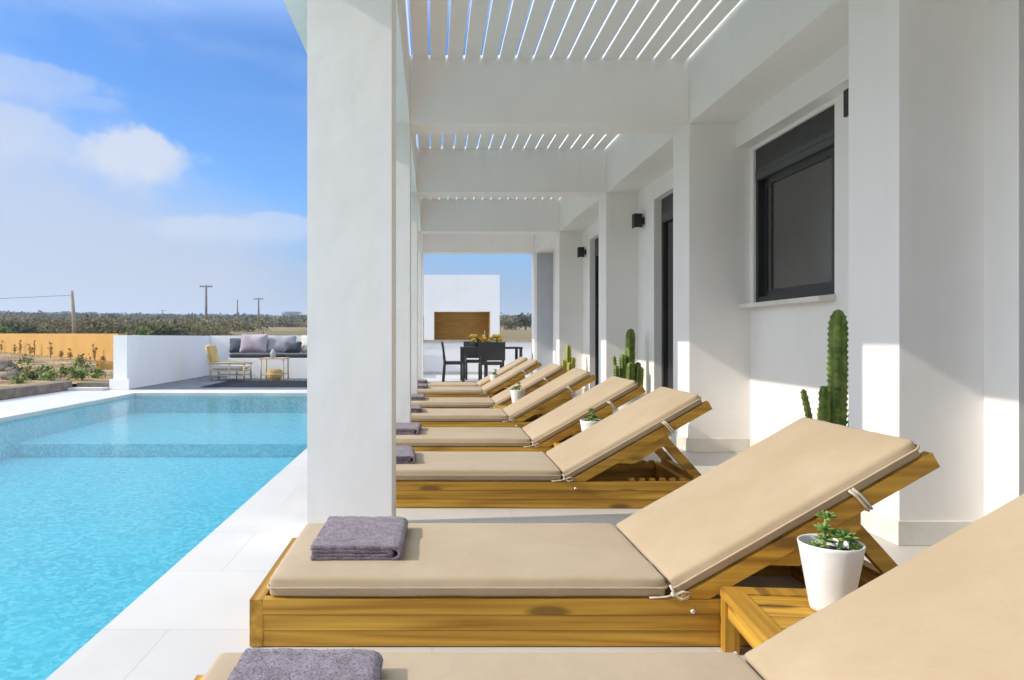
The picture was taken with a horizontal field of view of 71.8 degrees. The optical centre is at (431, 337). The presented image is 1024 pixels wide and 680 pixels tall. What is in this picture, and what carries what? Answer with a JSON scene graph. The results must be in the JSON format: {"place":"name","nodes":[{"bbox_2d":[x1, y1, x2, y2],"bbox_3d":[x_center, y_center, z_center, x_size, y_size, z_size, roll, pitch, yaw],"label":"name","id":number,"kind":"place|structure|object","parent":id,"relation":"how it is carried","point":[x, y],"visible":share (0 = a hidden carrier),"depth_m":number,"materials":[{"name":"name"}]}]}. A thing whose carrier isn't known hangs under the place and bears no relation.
{"place":"outdoors","nodes":[
{"label":"outdoors","id":0,"kind":"place"},
{"bbox_2d":[0,352,112,386],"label":"garden soil","id":1,"kind":"structure","parent":0,"point":[39,362],"depth_m":19.59,"materials":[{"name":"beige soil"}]},
{"bbox_2d":[0,359,15,370],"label":"stone","id":2,"kind":"object","parent":1,"relation":"on","point":[4,364],"visible":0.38,"depth_m":17.34,"materials":[{"name":"grey stone"}]},
{"bbox_2d":[0,371,21,379],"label":"stone","id":3,"kind":"object","parent":1,"relation":"on","point":[6,375],"visible":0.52,"depth_m":14.48,"materials":[{"name":"grey stone"}]},
{"bbox_2d":[5,366,18,372],"bbox_3d":[-10.048,0.804,16.807,0.328,0.237,0.328,0,0,0],"label":"stone","id":4,"kind":"object","parent":1,"relation":"on","point":[11,369],"visible":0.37,"depth_m":16.70,"materials":[{"name":"grey stone"}]},
{"bbox_2d":[9,375,30,382],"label":"leafy plant","id":5,"kind":"object","parent":1,"relation":"on","point":[17,379],"visible":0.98,"depth_m":13.56,"materials":[{"name":"green plant"}]},
{"bbox_2d":[6,354,36,376],"bbox_3d":[-8.732,0.625,14.962,0.451,0.547,0.789,0,0,21],"label":"leafy plant","id":6,"kind":"object","parent":1,"relation":"on","point":[27,361],"visible":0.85,"depth_m":15.01,"materials":[{"name":"green plant"}]},
{"bbox_2d":[23,367,46,379],"bbox_3d":[-8.232,0.775,14.657,0.430,0.302,0.596,0,0,42],"label":"leafy plant","id":7,"kind":"object","parent":1,"relation":"on","point":[34,375],"visible":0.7,"depth_m":14.55,"materials":[{"name":"green plant"}]},
{"bbox_2d":[35,364,55,374],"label":"leafy plant","id":8,"kind":"object","parent":1,"relation":"on","point":[40,369],"visible":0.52,"depth_m":15.73,"materials":[{"name":"green plant"}]},
{"bbox_2d":[37,366,61,380],"bbox_3d":[-7.827,0.750,14.307,0.458,0.334,0.490,0,0,-24],"label":"leafy plant","id":9,"kind":"object","parent":1,"relation":"on","point":[49,374],"visible":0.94,"depth_m":14.24,"materials":[{"name":"green plant"}]},
{"bbox_2d":[47,341,53,357],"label":"dry weed","id":10,"kind":"object","parent":1,"relation":"on","point":[50,350],"visible":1,"depth_m":25.99,"materials":[{"name":"brown plant"}]},
{"bbox_2d":[0,381,108,399],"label":"garden kerb","id":11,"kind":"structure","parent":1,"relation":"on","point":[12,392],"depth_m":12.33,"materials":[{"name":"grey concrete"}]},
{"bbox_2d":[0,333,126,360],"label":"ochre wall","id":12,"kind":"structure","parent":1,"relation":"on","point":[79,344],"depth_m":27.05,"materials":[{"name":"orange paint"}]},
{"bbox_2d":[54,363,74,376],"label":"leafy plant","id":13,"kind":"object","parent":1,"relation":"on","point":[62,369],"visible":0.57,"depth_m":15.47,"materials":[{"name":"green plant"}]},
{"bbox_2d":[67,348,72,358],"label":"dry weed","id":14,"kind":"object","parent":1,"relation":"on","point":[69,354],"visible":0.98,"depth_m":24.47,"materials":[{"name":"brown plant"}]},
{"bbox_2d":[67,371,90,380],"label":"leafy plant","id":15,"kind":"object","parent":1,"relation":"on","point":[80,375],"visible":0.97,"depth_m":14.20,"materials":[{"name":"green plant"}]},
{"bbox_2d":[66,365,93,377],"bbox_3d":[-7.582,0.737,15.059,0.576,0.312,0.462,0,0,-15],"label":"leafy plant","id":16,"kind":"object","parent":1,"relation":"on","point":[71,369],"visible":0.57,"depth_m":15.00,"materials":[{"name":"green plant"}]},
{"bbox_2d":[73,353,98,372],"bbox_3d":[-7.915,0.625,16.010,0.543,0.542,0.583,0,0,-24],"label":"leafy plant","id":17,"kind":"object","parent":1,"relation":"on","point":[82,366],"visible":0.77,"depth_m":15.96,"materials":[{"name":"green plant"}]},
{"bbox_2d":[91,344,97,359],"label":"dry weed","id":18,"kind":"object","parent":1,"relation":"on","point":[94,353],"visible":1,"depth_m":23.10,"materials":[{"name":"brown plant"}]},
{"bbox_2d":[90,367,105,377],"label":"leafy plant","id":19,"kind":"object","parent":1,"relation":"on","point":[96,372],"visible":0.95,"depth_m":14.86,"materials":[{"name":"green plant"}]},
{"bbox_2d":[96,361,112,369],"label":"ochre wall","id":20,"kind":"structure","parent":1,"relation":"on","point":[102,364],"depth_m":18.00,"materials":[{"name":"orange paint"}]},
{"bbox_2d":[129,375,306,389],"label":"terrace paving","id":21,"kind":"structure","parent":0,"point":[197,383],"depth_m":14.52,"materials":[{"name":"grey tile"}]},
{"bbox_2d":[205,345,252,380],"bbox_3d":[-4.735,0.581,16.350,0.932,0.831,0.646,0,0,0],"label":"armchair","id":22,"kind":"object","parent":21,"relation":"on","point":[213,357],"visible":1,"depth_m":16.07,"materials":[{"name":"brown wood"}]},
{"bbox_2d":[202,381,306,386],"bbox_3d":[-2.920,0.990,14.980,3.415,0.012,2.023,0,0,0],"label":"rug","id":23,"kind":"object","parent":21,"relation":"on","point":[263,384],"visible":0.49,"depth_m":14.65,"materials":[{"name":"grey fabric"}]},
{"bbox_2d":[210,336,306,377],"bbox_3d":[-3.277,0.474,18.010,5.155,1.048,1.780,0,0,0],"label":"terrace bench","id":24,"kind":"object","parent":21,"relation":"on","point":[297,365],"visible":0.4,"depth_m":17.12,"materials":[{"name":"white paint"}]},
{"bbox_2d":[229,338,240,352],"bbox_3d":[-4.998,0.209,18.367,0.599,0.391,0.270,0,0,-12],"label":"throw pillow","id":25,"kind":"object","parent":24,"relation":"on","point":[235,343],"visible":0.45,"depth_m":18.25,"materials":[{"name":"fabric"}]},
{"bbox_2d":[239,334,267,352],"bbox_3d":[-4.613,0.160,18.128,0.719,0.492,0.264,0,0,6],"label":"throw pillow","id":26,"kind":"object","parent":24,"relation":"on","point":[253,343],"visible":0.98,"depth_m":18.04,"materials":[{"name":"fabric"}]},
{"bbox_2d":[266,335,296,352],"bbox_3d":[-3.926,0.175,18.241,0.777,0.463,0.272,0,0,-4],"label":"throw pillow","id":27,"kind":"object","parent":24,"relation":"on","point":[276,343],"visible":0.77,"depth_m":18.15,"materials":[{"name":"grey fabric"}]},
{"bbox_2d":[284,341,301,352],"bbox_3d":[-3.591,0.254,18.084,0.461,0.304,0.248,0,0,8],"label":"throw pillow","id":28,"kind":"object","parent":24,"relation":"on","point":[292,347],"visible":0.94,"depth_m":18.00,"materials":[{"name":"fabric"}]},
{"bbox_2d":[301,335,306,352],"bbox_3d":[-3.054,0.175,18.262,0.718,0.462,0.272,0,0,-3],"label":"throw pillow","id":29,"kind":"object","parent":24,"relation":"on","point":[304,343],"visible":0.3,"depth_m":18.18,"materials":[{"name":"beige fabric"}]},
{"bbox_2d":[259,357,289,380],"bbox_3d":[-3.680,0.736,16.400,0.580,0.520,0.580,0,0,0],"label":"coffee table","id":30,"kind":"object","parent":21,"relation":"on","point":[283,358],"visible":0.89,"depth_m":16.13,"materials":[{"name":"brown wood"}]},
{"bbox_2d":[270,349,275,357],"bbox_3d":[-3.720,0.370,16.400,0.132,0.210,0.130,0,0,0],"label":"jug","id":31,"kind":"object","parent":30,"relation":"on","point":[272,353],"visible":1,"depth_m":16.35,"materials":[{"name":"white ceramic"}]},
{"bbox_2d":[266,369,282,379],"bbox_3d":[-3.685,0.870,16.381,0.375,0.250,0.370,0,0,0],"label":"basket","id":32,"kind":"object","parent":21,"relation":"on","point":[274,371],"visible":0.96,"depth_m":16.25,"materials":[{"name":"yellow wicker"}]},
{"bbox_2d":[1,317,531,399],"bbox_3d":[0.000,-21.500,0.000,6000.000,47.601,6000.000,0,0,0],"label":"ground","id":33,"kind":"structure","parent":0,"point":[522,333],"depth_m":99.16,"materials":[{"name":"beige soil"}]},
{"bbox_2d":[0,325,15,332],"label":"shrub","id":34,"kind":"object","parent":33,"relation":"on","point":[3,329],"visible":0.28,"depth_m":45.65,"materials":[{"name":"green plant"}]},
{"bbox_2d":[2,319,47,333],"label":"shrub","id":35,"kind":"object","parent":33,"relation":"on","point":[21,329],"visible":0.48,"depth_m":52.09,"materials":[{"name":"green plant"}]},
{"bbox_2d":[0,291,76,333],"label":"utility pole","id":36,"kind":"object","parent":33,"relation":"on","point":[74,327],"visible":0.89,"depth_m":54.88,"materials":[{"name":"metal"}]},
{"bbox_2d":[67,314,118,333],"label":"shrub","id":37,"kind":"object","parent":33,"relation":"on","point":[91,324],"visible":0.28,"depth_m":57.37,"materials":[{"name":"green plant"}]},
{"bbox_2d":[83,317,130,333],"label":"shrub","id":38,"kind":"object","parent":33,"relation":"on","point":[113,329],"visible":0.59,"depth_m":55.48,"materials":[{"name":"green plant"}]},
{"bbox_2d":[0,314,278,331],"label":"hedgerow","id":39,"kind":"object","parent":33,"relation":"on","point":[241,326],"visible":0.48,"depth_m":112.79,"materials":[{"name":"green plant"}]},
{"bbox_2d":[125,322,171,334],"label":"shrub","id":40,"kind":"object","parent":33,"relation":"on","point":[146,329],"visible":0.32,"depth_m":49.35,"materials":[{"name":"green plant"}]},
{"bbox_2d":[145,317,191,335],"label":"shrub","id":41,"kind":"object","parent":33,"relation":"on","point":[167,330],"visible":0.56,"depth_m":49.82,"materials":[{"name":"green plant"}]},
{"bbox_2d":[199,285,212,319],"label":"utility pole","id":42,"kind":"object","parent":33,"relation":"on","point":[205,286],"visible":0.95,"depth_m":119.84,"materials":[{"name":"wood"}]},
{"bbox_2d":[254,297,262,323],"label":"utility pole","id":43,"kind":"object","parent":33,"relation":"on","point":[258,299],"visible":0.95,"depth_m":149.84,"materials":[{"name":"wood"}]},
{"bbox_2d":[0,315,530,335],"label":"scrub","id":44,"kind":"object","parent":33,"relation":"on","point":[58,327],"visible":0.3,"depth_m":61.83,"materials":[{"name":"green plant"}]},
{"bbox_2d":[0,310,531,320],"bbox_3d":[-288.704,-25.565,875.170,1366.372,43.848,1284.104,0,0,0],"label":"wood","id":45,"kind":"object","parent":33,"relation":"on","point":[171,315],"visible":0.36,"depth_m":315.08,"materials":[{"name":"green plant"}]},
{"bbox_2d":[282,311,302,314],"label":"building","id":46,"kind":"structure","parent":33,"relation":"on","point":[291,313],"depth_m":795.80,"materials":[{"name":"white"}]},
{"bbox_2d":[500,312,519,329],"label":"shrub","id":47,"kind":"object","parent":33,"relation":"on","point":[507,323],"visible":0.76,"depth_m":124.52,"materials":[{"name":"green plant"}]},
{"bbox_2d":[511,312,531,329],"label":"shrub","id":48,"kind":"object","parent":33,"relation":"on","point":[524,320],"visible":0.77,"depth_m":119.63,"materials":[{"name":"green plant"}]},
{"bbox_2d":[0,0,676,315],"label":"sky","id":49,"kind":"structure","parent":0,"point":[153,152],"materials":[{"name":"blue"}]},
{"bbox_2d":[0,374,929,679],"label":"pool deck","id":50,"kind":"structure","parent":0,"point":[186,616],"depth_m":2.91,"materials":[{"name":"tile"}]},
{"bbox_2d":[67,387,108,390],"bbox_3d":[-6.510,0.974,13.295,0.660,0.047,0.290,0,0,0],"label":"step","id":51,"kind":"object","parent":50,"relation":"on","point":[87,388],"visible":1,"depth_m":13.15,"materials":[{"name":"concrete"}]},
{"bbox_2d":[0,396,306,679],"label":"pool basin","id":52,"kind":"object","parent":50,"relation":"in","point":[110,511],"visible":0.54,"depth_m":6.70,"materials":[{"name":"liquid"}]},
{"bbox_2d":[109,335,209,389],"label":"terrace wall","id":53,"kind":"structure","parent":50,"relation":"on","point":[142,360],"depth_m":14.88,"materials":[{"name":"white paint"}]},
{"bbox_2d":[441,342,465,381],"bbox_3d":[0.471,0.551,15.720,0.537,0.902,0.570,0,0,0],"label":"dining chair","id":54,"kind":"object","parent":50,"relation":"on","point":[461,363],"visible":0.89,"depth_m":15.46,"materials":[{"name":"black metal"}]},
{"bbox_2d":[463,342,487,379],"bbox_3d":[1.050,0.551,16.779,0.570,0.902,0.537,0,0,0],"label":"dining chair","id":55,"kind":"object","parent":50,"relation":"on","point":[471,353],"visible":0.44,"depth_m":16.96,"materials":[{"name":"black wicker"}]},
{"bbox_2d":[426,357,526,386],"bbox_3d":[0.523,0.664,11.895,2.226,0.665,0.749,0,0,1],"label":"sun lounger","id":56,"kind":"object","parent":50,"relation":"on","point":[504,369],"visible":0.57,"depth_m":11.57,"materials":[{"name":"beige fabric"}]},
{"bbox_2d":[418,379,427,383],"bbox_3d":[-0.241,0.750,11.924,0.333,0.065,0.423,0,0,2],"label":"towel","id":57,"kind":"object","parent":56,"relation":"on","point":[422,381],"visible":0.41,"depth_m":11.72,"materials":[{"name":"fabric"}]},
{"bbox_2d":[423,275,531,373],"bbox_3d":[1.300,-0.351,19.370,5.840,2.698,0.820,0,0,0],"label":"barbecue","id":58,"kind":"object","parent":50,"relation":"on","point":[459,310],"visible":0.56,"depth_m":19.02,"materials":[{"name":"white plaster"},{"name":"wood"},{"name":"pale marble"}]},
{"bbox_2d":[418,359,541,397],"bbox_3d":[0.520,0.664,10.729,2.226,0.665,0.749,0,0,0],"label":"sun lounger","id":59,"kind":"object","parent":50,"relation":"on","point":[509,378],"visible":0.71,"depth_m":10.38,"materials":[{"name":"beige fabric"}]},
{"bbox_2d":[418,384,427,388],"bbox_3d":[-0.230,0.750,10.754,0.333,0.065,0.423,0,0,5],"label":"towel","id":60,"kind":"object","parent":59,"relation":"on","point":[422,386],"visible":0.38,"depth_m":10.56,"materials":[{"name":"fabric"}]},
{"bbox_2d":[411,363,567,413],"bbox_3d":[0.520,0.664,8.750,2.226,0.665,0.749,0,0,0],"label":"sun lounger","id":61,"kind":"object","parent":50,"relation":"on","point":[540,378],"visible":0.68,"depth_m":8.41,"materials":[{"name":"beige fabric"}]},
{"bbox_2d":[411,394,424,400],"bbox_3d":[-0.250,0.750,8.774,0.333,0.065,0.423,0,0,1],"label":"towel","id":62,"kind":"object","parent":61,"relation":"on","point":[417,397],"visible":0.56,"depth_m":8.57,"materials":[{"name":"fabric"}]},
{"bbox_2d":[478,342,504,380],"bbox_3d":[1.300,0.551,15.392,0.570,0.902,0.537,0,0,0],"label":"dining chair","id":63,"kind":"object","parent":50,"relation":"on","point":[491,353],"visible":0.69,"depth_m":15.16,"materials":[{"name":"black wicker"}]},
{"bbox_2d":[460,347,522,379],"bbox_3d":[1.330,0.608,15.950,1.360,0.785,0.900,0,0,0],"label":"dining table","id":64,"kind":"object","parent":50,"relation":"on","point":[462,354],"visible":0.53,"depth_m":15.51,"materials":[{"name":"black metal"}]},
{"bbox_2d":[465,334,504,346],"bbox_3d":[1.197,0.067,15.951,0.940,0.295,0.288,0,0,0],"label":"flower arrangement","id":65,"kind":"object","parent":64,"relation":"on","point":[483,338],"visible":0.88,"depth_m":15.88,"materials":[{"name":"yellow plant"}]},
{"bbox_2d":[493,405,507,409],"bbox_3d":[0.950,0.899,8.045,0.460,0.198,0.460,0,0,2],"label":"side table","id":66,"kind":"object","parent":50,"relation":"on","point":[499,406],"visible":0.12,"depth_m":8.12,"materials":[{"name":"brown wood"}]},
{"bbox_2d":[510,382,524,402],"bbox_3d":[0.984,0.655,8.051,0.179,0.289,0.177,0,0,30],"label":"succulent pot","id":67,"kind":"object","parent":66,"relation":"on","point":[517,392],"visible":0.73,"depth_m":7.99,"materials":[{"name":"white ceramic"}]},
{"bbox_2d":[411,368,595,434],"bbox_3d":[0.526,0.664,7.338,2.226,0.665,0.749,0,0,0],"label":"sun lounger","id":68,"kind":"object","parent":50,"relation":"on","point":[522,412],"visible":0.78,"depth_m":7.00,"materials":[{"name":"beige fabric"}]},
{"bbox_2d":[411,404,422,412],"bbox_3d":[-0.269,0.750,7.364,0.333,0.065,0.423,0,0,-4],"label":"towel","id":69,"kind":"object","parent":68,"relation":"on","point":[416,408],"visible":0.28,"depth_m":7.17,"materials":[{"name":"fabric"}]},
{"bbox_2d":[396,376,645,455],"bbox_3d":[0.530,0.664,5.734,2.226,0.665,0.749,0,0,1],"label":"sun lounger","id":70,"kind":"object","parent":50,"relation":"on","point":[561,423],"visible":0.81,"depth_m":5.40,"materials":[{"name":"beige fabric"}]},
{"bbox_2d":[396,422,421,434],"bbox_3d":[-0.253,0.750,5.764,0.333,0.065,0.423,0,0,3],"label":"towel","id":71,"kind":"object","parent":70,"relation":"on","point":[410,428],"visible":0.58,"depth_m":5.60,"materials":[{"name":"fabric"}]},
{"bbox_2d":[396,387,711,507],"bbox_3d":[0.526,0.664,4.446,2.226,0.665,0.749,0,0,0],"label":"sun lounger","id":72,"kind":"object","parent":50,"relation":"on","point":[601,464],"visible":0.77,"depth_m":4.10,"materials":[{"name":"beige fabric"}]},
{"bbox_2d":[396,446,415,463],"bbox_3d":[-0.269,0.750,4.474,0.333,0.065,0.423,0,0,-3],"label":"towel","id":73,"kind":"object","parent":72,"relation":"on","point":[405,454],"visible":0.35,"depth_m":4.32,"materials":[{"name":"fabric"}]},
{"bbox_2d":[283,0,848,523],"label":"pergola","id":74,"kind":"object","parent":50,"relation":"on","point":[391,200],"visible":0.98,"depth_m":5.46,"materials":[{"name":"white paint"}]},
{"bbox_2d":[561,345,575,395],"bbox_3d":[2.330,0.560,11.980,0.315,0.880,0.315,0,0,0],"label":"cactus","id":75,"kind":"object","parent":50,"relation":"on","point":[568,363],"visible":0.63,"depth_m":11.94,"materials":[{"name":"green plant"}]},
{"bbox_2d":[250,417,939,646],"bbox_3d":[0.525,0.664,2.608,2.226,0.665,0.749,0,0,0],"label":"sun lounger","id":76,"kind":"object","parent":50,"relation":"on","point":[694,545],"visible":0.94,"depth_m":2.27,"materials":[{"name":"beige fabric"}]},
{"bbox_2d":[310,515,408,560],"bbox_3d":[-0.258,0.750,2.632,0.333,0.065,0.423,0,0,1],"label":"towel","id":77,"kind":"object","parent":76,"relation":"on","point":[346,538],"visible":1,"depth_m":2.52,"materials":[{"name":"fabric"}]},
{"bbox_2d":[194,493,1023,679],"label":"sun lounger","id":78,"kind":"object","parent":50,"relation":"on","point":[951,607],"visible":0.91,"depth_m":1.60,"materials":[{"name":"beige fabric"}]},
{"bbox_2d":[227,648,383,679],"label":"towel","id":79,"kind":"object","parent":78,"relation":"on","point":[301,664],"visible":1,"depth_m":1.55,"materials":[{"name":"fabric"}]},
{"bbox_2d":[611,329,646,412],"bbox_3d":[2.400,0.445,8.600,0.462,1.110,0.462,0,0,0],"label":"cactus","id":80,"kind":"object","parent":50,"relation":"on","point":[630,369],"visible":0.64,"depth_m":8.55,"materials":[{"name":"green plant"}]},
{"bbox_2d":[720,586,816,654],"bbox_3d":[1.135,0.899,2.005,0.460,0.198,0.460,0,0,5],"label":"side table","id":81,"kind":"object","parent":50,"relation":"on","point":[754,617],"visible":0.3,"depth_m":2.12,"materials":[{"name":"brown wood"}]},
{"bbox_2d":[797,510,865,610],"bbox_3d":[1.173,0.655,2.060,0.179,0.289,0.177,0,0,0],"label":"succulent pot","id":82,"kind":"object","parent":81,"relation":"on","point":[832,563],"visible":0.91,"depth_m":2.02,"materials":[{"name":"white ceramic"}]},
{"bbox_2d":[800,309,848,426],"bbox_3d":[2.360,0.417,4.120,0.334,1.165,0.334,0,0,39],"label":"cactus","id":83,"kind":"object","parent":50,"relation":"on","point":[832,399],"visible":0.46,"depth_m":4.08,"materials":[{"name":"green plant"}]},
{"bbox_2d":[580,408,601,430],"bbox_3d":[1.165,0.655,5.101,0.177,0.289,0.179,0,0,20],"label":"succulent pot","id":84,"kind":"object","parent":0,"point":[588,423],"visible":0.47,"depth_m":5.07,"materials":[{"name":"white ceramic"}]},
{"bbox_2d":[532,0,1023,545],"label":"house","id":85,"kind":"structure","parent":0,"point":[748,258],"depth_m":3.67,"materials":[{"name":"white paint"}]},
{"bbox_2d":[577,247,585,257],"bbox_3d":[2.587,-1.468,12.100,0.135,0.174,0.110,0,0,0],"label":"wall lamp","id":86,"kind":"object","parent":85,"relation":"attached to","point":[581,252],"visible":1,"depth_m":12.04,"materials":[{"name":"black metal"}]},
{"bbox_2d":[595,237,598,385],"bbox_3d":[2.780,-0.325,11.050,0.090,2.650,1.500,0,0,0],"label":"door","id":87,"kind":"structure","parent":85,"relation":"in","point":[596,240],"depth_m":11.74,"materials":[{"name":"metal"}]},
{"bbox_2d":[632,213,644,228],"bbox_3d":[2.587,-1.458,8.780,0.135,0.174,0.110,0,0,0],"label":"wall lamp","id":88,"kind":"object","parent":85,"relation":"attached to","point":[638,221],"visible":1,"depth_m":8.72,"materials":[{"name":"black metal"}]},
{"bbox_2d":[662,193,672,388],"bbox_3d":[2.780,-0.325,7.740,0.090,2.650,1.280,0,0,0],"label":"door","id":89,"kind":"structure","parent":85,"relation":"in","point":[667,202],"depth_m":8.24,"materials":[{"name":"metal"}]},
{"bbox_2d":[739,105,835,307],"bbox_3d":[2.782,-0.938,5.450,0.235,1.365,1.260,0,0,0],"label":"window","id":90,"kind":"structure","parent":85,"relation":"in","point":[795,171],"depth_m":5.40,"materials":[{"name":"glass"}]},
{"bbox_2d":[843,88,848,116],"bbox_3d":[2.712,-1.498,4.450,0.135,0.174,0.110,0,0,0],"label":"wall lamp","id":91,"kind":"object","parent":85,"relation":"attached to","point":[846,103],"visible":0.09,"depth_m":4.47,"materials":[{"name":"black metal"}]},
{"bbox_3d":[1.000,0.899,11.320,0.460,0.198,0.460,0,0,1],"label":"side table","id":92,"kind":"object","parent":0,"visible":0},
{"bbox_2d":[490,369,499,380],"bbox_3d":[1.020,0.655,11.319,0.177,0.289,0.179,0,0,20],"label":"succulent pot","id":93,"kind":"object","parent":92,"relation":"on","point":[494,375],"visible":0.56,"depth_m":11.27,"materials":[{"name":"white ceramic"}]}
]}

